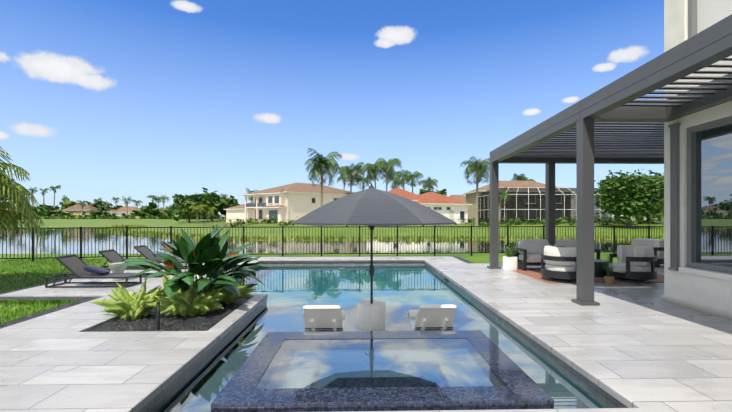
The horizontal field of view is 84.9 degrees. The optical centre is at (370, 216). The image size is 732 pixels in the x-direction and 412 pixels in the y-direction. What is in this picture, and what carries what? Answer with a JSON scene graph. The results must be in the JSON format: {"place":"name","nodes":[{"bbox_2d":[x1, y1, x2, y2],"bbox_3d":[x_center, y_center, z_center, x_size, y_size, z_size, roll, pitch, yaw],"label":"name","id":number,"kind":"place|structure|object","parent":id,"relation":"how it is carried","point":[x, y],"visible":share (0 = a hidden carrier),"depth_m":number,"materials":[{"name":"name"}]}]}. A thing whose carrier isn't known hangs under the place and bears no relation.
{"place":"outdoors","nodes":[
{"label":"outdoors","id":0,"kind":"place"},
{"bbox_2d":[0,226,631,253],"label":"lake water","id":1,"kind":"structure","parent":0,"point":[350,246],"depth_m":35.64,"materials":[{"name":"blue liquid"}]},
{"bbox_2d":[0,217,663,323],"bbox_3d":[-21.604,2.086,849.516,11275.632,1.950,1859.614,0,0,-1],"label":"lawn","id":2,"kind":"structure","parent":0,"point":[295,230],"depth_m":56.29,"materials":[{"name":"green plant"}]},
{"bbox_2d":[0,148,47,249],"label":"areca palm","id":3,"kind":"object","parent":2,"relation":"on","point":[11,194],"visible":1,"depth_m":9.28,"materials":[{"name":"green plant"}]},
{"bbox_2d":[29,187,37,206],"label":"royal palm","id":4,"kind":"object","parent":2,"relation":"on","point":[32,189],"visible":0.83,"depth_m":225.09,"materials":[{"name":"green plant"}]},
{"bbox_2d":[27,204,55,215],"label":"tree","id":5,"kind":"object","parent":2,"relation":"on","point":[46,210],"visible":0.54,"depth_m":192.75,"materials":[{"name":"green plant"}]},
{"bbox_2d":[39,188,47,204],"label":"royal palm","id":6,"kind":"object","parent":2,"relation":"on","point":[43,192],"visible":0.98,"depth_m":230.00,"materials":[{"name":"green plant"}]},
{"bbox_2d":[49,185,60,207],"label":"royal palm","id":7,"kind":"object","parent":2,"relation":"on","point":[53,188],"visible":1,"depth_m":220.69,"materials":[{"name":"green plant"}]},
{"bbox_2d":[51,209,72,216],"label":"bush","id":8,"kind":"object","parent":2,"relation":"on","point":[60,212],"visible":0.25,"depth_m":185.46,"materials":[{"name":"green plant"}]},
{"bbox_2d":[59,200,85,210],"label":"tree","id":9,"kind":"object","parent":2,"relation":"on","point":[66,204],"visible":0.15,"depth_m":202.86,"materials":[{"name":"green plant"}]},
{"bbox_2d":[64,204,99,216],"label":"house","id":10,"kind":"structure","parent":2,"relation":"on","point":[76,209],"depth_m":196.49,"materials":[{"name":"beige"}]},
{"bbox_2d":[77,200,88,215],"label":"palm","id":11,"kind":"object","parent":2,"relation":"on","point":[83,203],"visible":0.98,"depth_m":184.40,"materials":[{"name":"green plant"}]},
{"bbox_2d":[85,200,109,210],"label":"tree","id":12,"kind":"object","parent":2,"relation":"on","point":[98,205],"visible":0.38,"depth_m":223.53,"materials":[{"name":"green plant"}]},
{"bbox_2d":[85,209,110,215],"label":"tree","id":13,"kind":"object","parent":2,"relation":"on","point":[97,212],"visible":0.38,"depth_m":186.89,"materials":[{"name":"green plant"}]},
{"bbox_2d":[102,201,112,212],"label":"palm","id":14,"kind":"object","parent":2,"relation":"on","point":[107,204],"visible":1,"depth_m":191.62,"materials":[{"name":"green plant"}]},
{"bbox_2d":[104,205,122,212],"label":"tree","id":15,"kind":"object","parent":2,"relation":"on","point":[114,207],"visible":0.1,"depth_m":199.00,"materials":[{"name":"green plant"}]},
{"bbox_2d":[108,206,139,215],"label":"house","id":16,"kind":"structure","parent":2,"relation":"on","point":[120,211],"depth_m":197.05,"materials":[{"name":"white"}]},
{"bbox_2d":[121,196,132,218],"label":"palm","id":17,"kind":"object","parent":2,"relation":"on","point":[127,200],"visible":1,"depth_m":179.20,"materials":[{"name":"green plant"}]},
{"bbox_2d":[133,200,142,207],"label":"palm","id":18,"kind":"object","parent":2,"relation":"on","point":[138,202],"visible":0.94,"depth_m":221.87,"materials":[{"name":"green plant"}]},
{"bbox_2d":[130,210,149,216],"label":"bush","id":19,"kind":"object","parent":2,"relation":"on","point":[143,213],"visible":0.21,"depth_m":186.17,"materials":[{"name":"green plant"}]},
{"bbox_2d":[140,200,164,216],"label":"tree","id":20,"kind":"object","parent":2,"relation":"on","point":[152,209],"visible":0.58,"depth_m":192.06,"materials":[{"name":"green plant"}]},
{"bbox_2d":[147,195,158,201],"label":"palm","id":21,"kind":"object","parent":2,"relation":"on","point":[155,198],"visible":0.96,"depth_m":207.03,"materials":[{"name":"green plant"}]},
{"bbox_2d":[157,195,170,213],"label":"palm","id":22,"kind":"object","parent":2,"relation":"on","point":[164,198],"visible":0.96,"depth_m":175.54,"materials":[{"name":"green plant"}]},
{"bbox_2d":[34,214,297,226],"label":"hedge","id":23,"kind":"object","parent":2,"relation":"on","point":[235,223],"visible":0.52,"depth_m":151.63,"materials":[{"name":"green plant"}]},
{"bbox_2d":[163,203,175,218],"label":"tree","id":24,"kind":"object","parent":2,"relation":"on","point":[169,212],"visible":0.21,"depth_m":153.72,"materials":[{"name":"green plant"}]},
{"bbox_2d":[179,208,191,222],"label":"yellow palm","id":25,"kind":"object","parent":2,"relation":"on","point":[190,215],"visible":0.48,"depth_m":116.36,"materials":[{"name":"green plant"}]},
{"bbox_2d":[171,193,205,222],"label":"tree","id":26,"kind":"object","parent":2,"relation":"on","point":[187,201],"visible":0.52,"depth_m":117.38,"materials":[{"name":"green plant"}]},
{"bbox_2d":[189,204,205,222],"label":"yellow palm","id":27,"kind":"object","parent":2,"relation":"on","point":[196,208],"visible":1,"depth_m":110.37,"materials":[{"name":"green plant"}]},
{"bbox_2d":[187,214,217,218],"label":"hedge","id":28,"kind":"object","parent":2,"relation":"on","point":[201,217],"visible":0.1,"depth_m":144.55,"materials":[{"name":"green plant"}]},
{"bbox_2d":[201,204,217,221],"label":"yellow palm","id":29,"kind":"object","parent":2,"relation":"on","point":[206,207],"visible":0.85,"depth_m":118.65,"materials":[{"name":"green plant"}]},
{"bbox_2d":[194,187,232,220],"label":"tree","id":30,"kind":"object","parent":2,"relation":"on","point":[215,200],"visible":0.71,"depth_m":121.89,"materials":[{"name":"green plant"}]},
{"bbox_2d":[218,195,239,215],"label":"tree","id":31,"kind":"object","parent":2,"relation":"on","point":[233,200],"visible":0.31,"depth_m":126.51,"materials":[{"name":"green plant"}]},
{"bbox_2d":[203,217,257,225],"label":"play yard fence","id":32,"kind":"object","parent":2,"relation":"on","point":[227,221],"visible":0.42,"depth_m":85.94,"materials":[{"name":"black"}]},
{"bbox_2d":[224,183,354,222],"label":"house","id":33,"kind":"structure","parent":2,"relation":"on","point":[291,202],"depth_m":90.02,"materials":[{"name":"beige paint"}]},
{"bbox_2d":[305,148,342,206],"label":"tall palm","id":34,"kind":"object","parent":2,"relation":"on","point":[318,166],"visible":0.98,"depth_m":79.27,"materials":[{"name":"green plant"}]},
{"bbox_2d":[0,225,663,261],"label":"pool fence","id":35,"kind":"object","parent":2,"relation":"on","point":[321,253],"visible":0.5,"depth_m":15.77,"materials":[{"name":"black metal"}]},
{"bbox_2d":[14,212,663,225],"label":"shrub leaf","id":36,"kind":"object","parent":2,"relation":"on","point":[660,217],"visible":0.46,"depth_m":72.09,"materials":[{"name":"green plant"}]},
{"bbox_2d":[337,171,350,189],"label":"palm","id":37,"kind":"object","parent":2,"relation":"on","point":[339,178],"visible":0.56,"depth_m":117.52,"materials":[{"name":"green plant"}]},
{"bbox_2d":[338,162,364,193],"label":"palm","id":38,"kind":"object","parent":2,"relation":"on","point":[350,172],"visible":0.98,"depth_m":95.22,"materials":[{"name":"green plant"}]},
{"bbox_2d":[353,174,372,189],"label":"palm","id":39,"kind":"object","parent":2,"relation":"on","point":[365,179],"visible":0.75,"depth_m":111.25,"materials":[{"name":"green plant"}]},
{"bbox_2d":[0,256,731,411],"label":"patio deck","id":40,"kind":"structure","parent":2,"relation":"on","point":[638,347],"depth_m":4.72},
{"bbox_2d":[45,254,141,287],"bbox_3d":[-6.023,1.183,8.753,1.700,0.657,0.580,0,0,-1],"label":"sun lounger","id":41,"kind":"object","parent":40,"relation":"on","point":[76,266],"visible":0.98,"depth_m":8.62,"materials":[{"name":"grey metal"}]},
{"bbox_2d":[108,262,126,280],"bbox_3d":[-5.961,1.311,9.455,0.390,0.400,0.390,0,0,-1],"label":"side table","id":42,"kind":"object","parent":40,"relation":"on","point":[115,268],"visible":0.69,"depth_m":9.34,"materials":[{"name":"concrete"}]},
{"bbox_2d":[99,249,170,277],"bbox_3d":[-6.059,1.183,10.153,1.700,0.657,0.580,0,0,-1],"label":"sun lounger","id":43,"kind":"object","parent":40,"relation":"on","point":[112,256],"visible":0.27,"depth_m":10.03,"materials":[{"name":"grey fabric"}]},
{"bbox_2d":[133,245,187,268],"bbox_3d":[-6.098,1.183,11.672,1.700,0.657,0.580,0,0,-1],"label":"sun lounger","id":44,"kind":"object","parent":40,"relation":"on","point":[145,251],"visible":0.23,"depth_m":11.57,"materials":[{"name":"grey fabric"}]},
{"bbox_2d":[0,257,472,331],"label":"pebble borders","id":45,"kind":"object","parent":40,"relation":"on","point":[207,321],"visible":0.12,"depth_m":6.00,"materials":[{"name":"gravel"}]},
{"bbox_2d":[89,279,164,319],"bbox_3d":[-3.654,1.272,6.252,1.261,0.601,1.091,0,0,-30],"label":"foxtail fern","id":46,"kind":"object","parent":45,"relation":"on","point":[125,305],"visible":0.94,"depth_m":6.02,"materials":[{"name":"green plant"}]},
{"bbox_2d":[156,302,159,329],"bbox_3d":[-2.908,1.364,5.482,0.046,0.375,0.048,0,0,-1],"label":"path light","id":47,"kind":"object","parent":45,"relation":"on","point":[158,320],"visible":0.98,"depth_m":5.47,"materials":[{"name":"grey metal"}]},
{"bbox_2d":[162,274,202,291],"bbox_3d":[-3.438,1.291,7.427,1.111,0.564,0.980,0,0,-1],"label":"foxtail fern","id":48,"kind":"object","parent":45,"relation":"in","point":[164,280],"visible":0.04,"depth_m":7.23,"materials":[{"name":"green plant"}]},
{"bbox_2d":[140,283,226,316],"bbox_3d":[-2.913,1.294,6.309,1.212,0.560,0.935,0,0,-13],"label":"foxtail fern","id":49,"kind":"object","parent":45,"relation":"on","point":[186,303],"visible":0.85,"depth_m":6.12,"materials":[{"name":"green plant"}]},
{"bbox_2d":[114,223,268,309],"bbox_3d":[-2.925,0.825,6.768,2.471,1.432,2.065,0,0,-32],"label":"bird of paradise plant","id":50,"kind":"object","parent":45,"relation":"on","point":[209,250],"visible":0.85,"depth_m":6.68,"materials":[{"name":"green plant"}]},
{"bbox_2d":[194,278,257,303],"bbox_3d":[-2.528,1.315,7.116,1.180,0.511,1.250,0,0,-23],"label":"foxtail fern","id":51,"kind":"object","parent":45,"relation":"on","point":[244,290],"visible":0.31,"depth_m":7.11,"materials":[{"name":"green plant"}]},
{"bbox_2d":[51,279,482,371],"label":"deck skimmer lids","id":52,"kind":"object","parent":40,"relation":"on","point":[65,367],"visible":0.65,"depth_m":4.01,"materials":[{"name":"plastic"}]},
{"bbox_2d":[138,262,627,411],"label":"pool coping","id":53,"kind":"object","parent":40,"relation":"in","point":[598,390],"visible":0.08,"depth_m":5.10,"materials":[{"name":"grey stone"}]},
{"bbox_2d":[303,305,344,329],"bbox_3d":[-0.707,1.616,6.464,0.564,0.730,1.688,0,0,-1],"label":"pool lounge chair","id":54,"kind":"object","parent":53,"relation":"on","point":[322,316],"visible":0.65,"depth_m":5.80,"materials":[{"name":"white plastic"}]},
{"bbox_2d":[358,300,384,329],"bbox_3d":[0.017,1.651,6.127,0.419,0.660,0.419,0,0,-1],"label":"pool side table","id":55,"kind":"object","parent":53,"relation":"on","point":[371,316],"visible":0.65,"depth_m":5.96,"materials":[{"name":"white"}]},
{"bbox_2d":[292,184,456,303],"bbox_3d":[0.017,0.606,6.127,2.359,2.210,2.359,0,0,37],"label":"patio umbrella","id":56,"kind":"object","parent":55,"relation":"in","point":[371,207],"visible":0.98,"depth_m":5.41,"materials":[{"name":"grey fabric"}]},
{"bbox_2d":[211,330,553,411],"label":"spa body","id":57,"kind":"object","parent":53,"relation":"in","point":[522,389],"visible":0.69,"depth_m":3.32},
{"bbox_2d":[408,304,455,328],"bbox_3d":[0.937,1.616,6.506,0.564,0.730,1.688,0,0,-1],"label":"pool lounge chair","id":58,"kind":"object","parent":53,"relation":"on","point":[436,316],"visible":0.54,"depth_m":5.85,"materials":[{"name":"white plastic"}]},
{"bbox_2d":[503,256,516,270],"bbox_3d":[3.936,1.326,11.289,0.389,0.370,0.389,0,0,-1],"label":"planter","id":59,"kind":"object","parent":40,"relation":"on","point":[509,263],"visible":0.88,"depth_m":11.12,"materials":[{"name":"white ceramic"}]},
{"bbox_2d":[498,243,519,256],"bbox_3d":[3.904,0.943,11.287,0.680,0.477,0.602,0,0,-1],"label":"potted plant","id":60,"kind":"object","parent":59,"relation":"on","point":[507,253],"visible":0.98,"depth_m":11.27,"materials":[{"name":"green plant"}]},
{"bbox_2d":[513,268,663,282],"bbox_3d":[5.729,1.505,10.384,3.520,0.012,2.600,0,0,-1],"label":"patio rug","id":61,"kind":"object","parent":40,"relation":"on","point":[535,273],"visible":0.36,"depth_m":9.81,"materials":[{"name":"fabric"}]},
{"bbox_2d":[512,239,599,270],"bbox_3d":[5.272,1.089,11.443,2.120,0.846,0.880,0,0,-1],"label":"patio sofa","id":62,"kind":"object","parent":61,"relation":"on","point":[530,252],"visible":0.42,"depth_m":11.55,"materials":[{"name":"grey fabric"}]},
{"bbox_2d":[541,245,575,281],"bbox_3d":[4.549,1.106,9.424,0.988,0.810,0.998,0,0,-1],"label":"barrel chair","id":63,"kind":"object","parent":61,"relation":"on","point":[560,264],"visible":0.83,"depth_m":9.08,"materials":[{"name":"white fabric"}]},
{"bbox_2d":[594,259,607,276],"bbox_3d":[5.673,1.319,10.233,0.800,0.385,0.800,0,0,-1],"label":"coffee table","id":64,"kind":"object","parent":61,"relation":"on","point":[599,270],"visible":0.19,"depth_m":9.85,"materials":[{"name":"grey metal"}]},
{"bbox_2d":[609,245,656,282],"bbox_3d":[6.138,1.106,9.394,0.953,0.810,1.000,0,0,-1],"label":"barrel chair","id":65,"kind":"object","parent":61,"relation":"on","point":[635,263],"visible":0.96,"depth_m":9.02,"materials":[{"name":"grey fabric"}]},
{"bbox_2d":[600,254,614,284],"bbox_3d":[5.342,1.142,8.956,0.563,0.738,0.563,0,0,-1],"label":"potted plant","id":66,"kind":"object","parent":40,"relation":"on","point":[609,279],"visible":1,"depth_m":8.90,"materials":[{"name":"green plant"}]},
{"bbox_2d":[487,14,731,305],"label":"pergola frame","id":67,"kind":"object","parent":40,"relation":"on","point":[710,45],"visible":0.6,"depth_m":6.83,"materials":[{"name":"grey metal"}]},
{"bbox_2d":[509,58,731,158],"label":"pergola louvers","id":68,"kind":"object","parent":67,"relation":"attached to","point":[630,140],"visible":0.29,"depth_m":8.71,"materials":[{"name":"grey metal"}]},
{"bbox_2d":[631,239,663,266],"bbox_3d":[8.467,1.106,12.205,0.952,0.810,0.999,0,0,-1],"label":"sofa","id":69,"kind":"object","parent":40,"relation":"on","point":[657,245],"visible":0.33,"depth_m":11.85,"materials":[{"name":"grey fabric"}]},
{"bbox_2d":[363,162,384,188],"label":"palm","id":70,"kind":"object","parent":2,"relation":"on","point":[370,169],"visible":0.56,"depth_m":103.32,"materials":[{"name":"green plant"}]},
{"bbox_2d":[93,225,663,252],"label":"bank reeds","id":71,"kind":"object","parent":2,"relation":"on","point":[192,235],"visible":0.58,"depth_m":43.68,"materials":[{"name":"green plant"}]},
{"bbox_2d":[374,158,401,191],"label":"palm","id":72,"kind":"object","parent":2,"relation":"on","point":[387,172],"visible":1,"depth_m":91.71,"materials":[{"name":"green plant"}]},
{"bbox_2d":[382,173,405,189],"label":"palm","id":73,"kind":"object","parent":2,"relation":"on","point":[397,181],"visible":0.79,"depth_m":99.54,"materials":[{"name":"green plant"}]},
{"bbox_2d":[393,169,411,189],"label":"palm","id":74,"kind":"object","parent":2,"relation":"on","point":[402,176],"visible":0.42,"depth_m":107.54,"materials":[{"name":"green plant"}]},
{"bbox_2d":[404,171,423,192],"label":"palm","id":75,"kind":"object","parent":2,"relation":"on","point":[413,177],"visible":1,"depth_m":97.60,"materials":[{"name":"green plant"}]},
{"bbox_2d":[419,177,437,191],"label":"palm","id":76,"kind":"object","parent":2,"relation":"on","point":[429,182],"visible":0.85,"depth_m":114.42,"materials":[{"name":"green plant"}]},
{"bbox_2d":[388,188,471,223],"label":"house","id":77,"kind":"structure","parent":2,"relation":"on","point":[454,209],"depth_m":73.35,"materials":[{"name":"orange"}]},
{"bbox_2d":[419,189,446,195],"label":"tree","id":78,"kind":"object","parent":2,"relation":"on","point":[442,192],"depth_m":103.93,"materials":[{"name":"green plant"}]},
{"bbox_2d":[449,195,465,201],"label":"house","id":79,"kind":"structure","parent":2,"relation":"on","point":[461,197],"depth_m":152.90,"materials":[{"name":"orange tile"}]},
{"bbox_2d":[460,156,489,225],"bbox_3d":[17.299,-3.761,64.338,5.789,11.418,5.937,0,0,-1],"label":"tall palm","id":80,"kind":"object","parent":2,"relation":"on","point":[481,171],"visible":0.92,"depth_m":64.07,"materials":[{"name":"green plant"}]},
{"bbox_2d":[499,187,511,224],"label":"short palm","id":81,"kind":"object","parent":2,"relation":"on","point":[501,196],"visible":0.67,"depth_m":70.38,"materials":[{"name":"green plant"}]},
{"bbox_2d":[462,181,556,220],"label":"beige house","id":82,"kind":"structure","parent":2,"relation":"on","point":[471,197],"depth_m":89.11,"materials":[{"name":"beige paint"}]},
{"bbox_2d":[511,173,527,180],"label":"palm","id":83,"kind":"object","parent":2,"relation":"on","point":[521,177],"visible":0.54,"depth_m":120.41,"materials":[{"name":"green plant"}]},
{"bbox_2d":[478,187,611,222],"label":"screen enclosure","id":84,"kind":"object","parent":2,"relation":"on","point":[526,203],"visible":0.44,"depth_m":74.92,"materials":[{"name":"white metal"}]},
{"bbox_2d":[594,169,663,227],"bbox_3d":[40.542,-2.594,63.228,10.419,9.330,11.484,0,0,-1],"label":"tree","id":85,"kind":"object","parent":2,"relation":"on","point":[627,196],"visible":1,"depth_m":61.13,"materials":[{"name":"green plant"}]},
{"bbox_2d":[622,169,663,223],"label":"tree","id":86,"kind":"object","parent":2,"relation":"on","point":[660,197],"visible":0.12,"depth_m":71.72,"materials":[{"name":"green plant"}]},
{"bbox_2d":[634,172,663,222],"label":"tree","id":87,"kind":"object","parent":2,"relation":"on","point":[662,177],"visible":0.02,"depth_m":75.84,"materials":[{"name":"green plant"}]},
{"bbox_2d":[661,0,731,319],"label":"house wing walls","id":88,"kind":"structure","parent":2,"relation":"on","point":[710,295],"depth_m":6.74,"materials":[{"name":"white paint"}]},
{"bbox_2d":[668,0,731,280],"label":"house wing windows","id":89,"kind":"structure","parent":88,"relation":"in","point":[709,195],"depth_m":6.46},
{"bbox_2d":[0,0,663,216],"label":"sky","id":90,"kind":"structure","parent":0,"point":[104,99],"materials":[{"name":"blue"}]},
{"bbox_2d":[255,338,506,388],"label":"spa water","id":91,"kind":"structure","parent":0,"point":[372,363],"depth_m":3.94,"materials":[{"name":"blue liquid"}]},
{"bbox_2d":[148,265,615,411],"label":"pool water","id":92,"kind":"structure","parent":0,"point":[400,291],"depth_m":6.58,"materials":[{"name":"blue liquid"}]}
]}

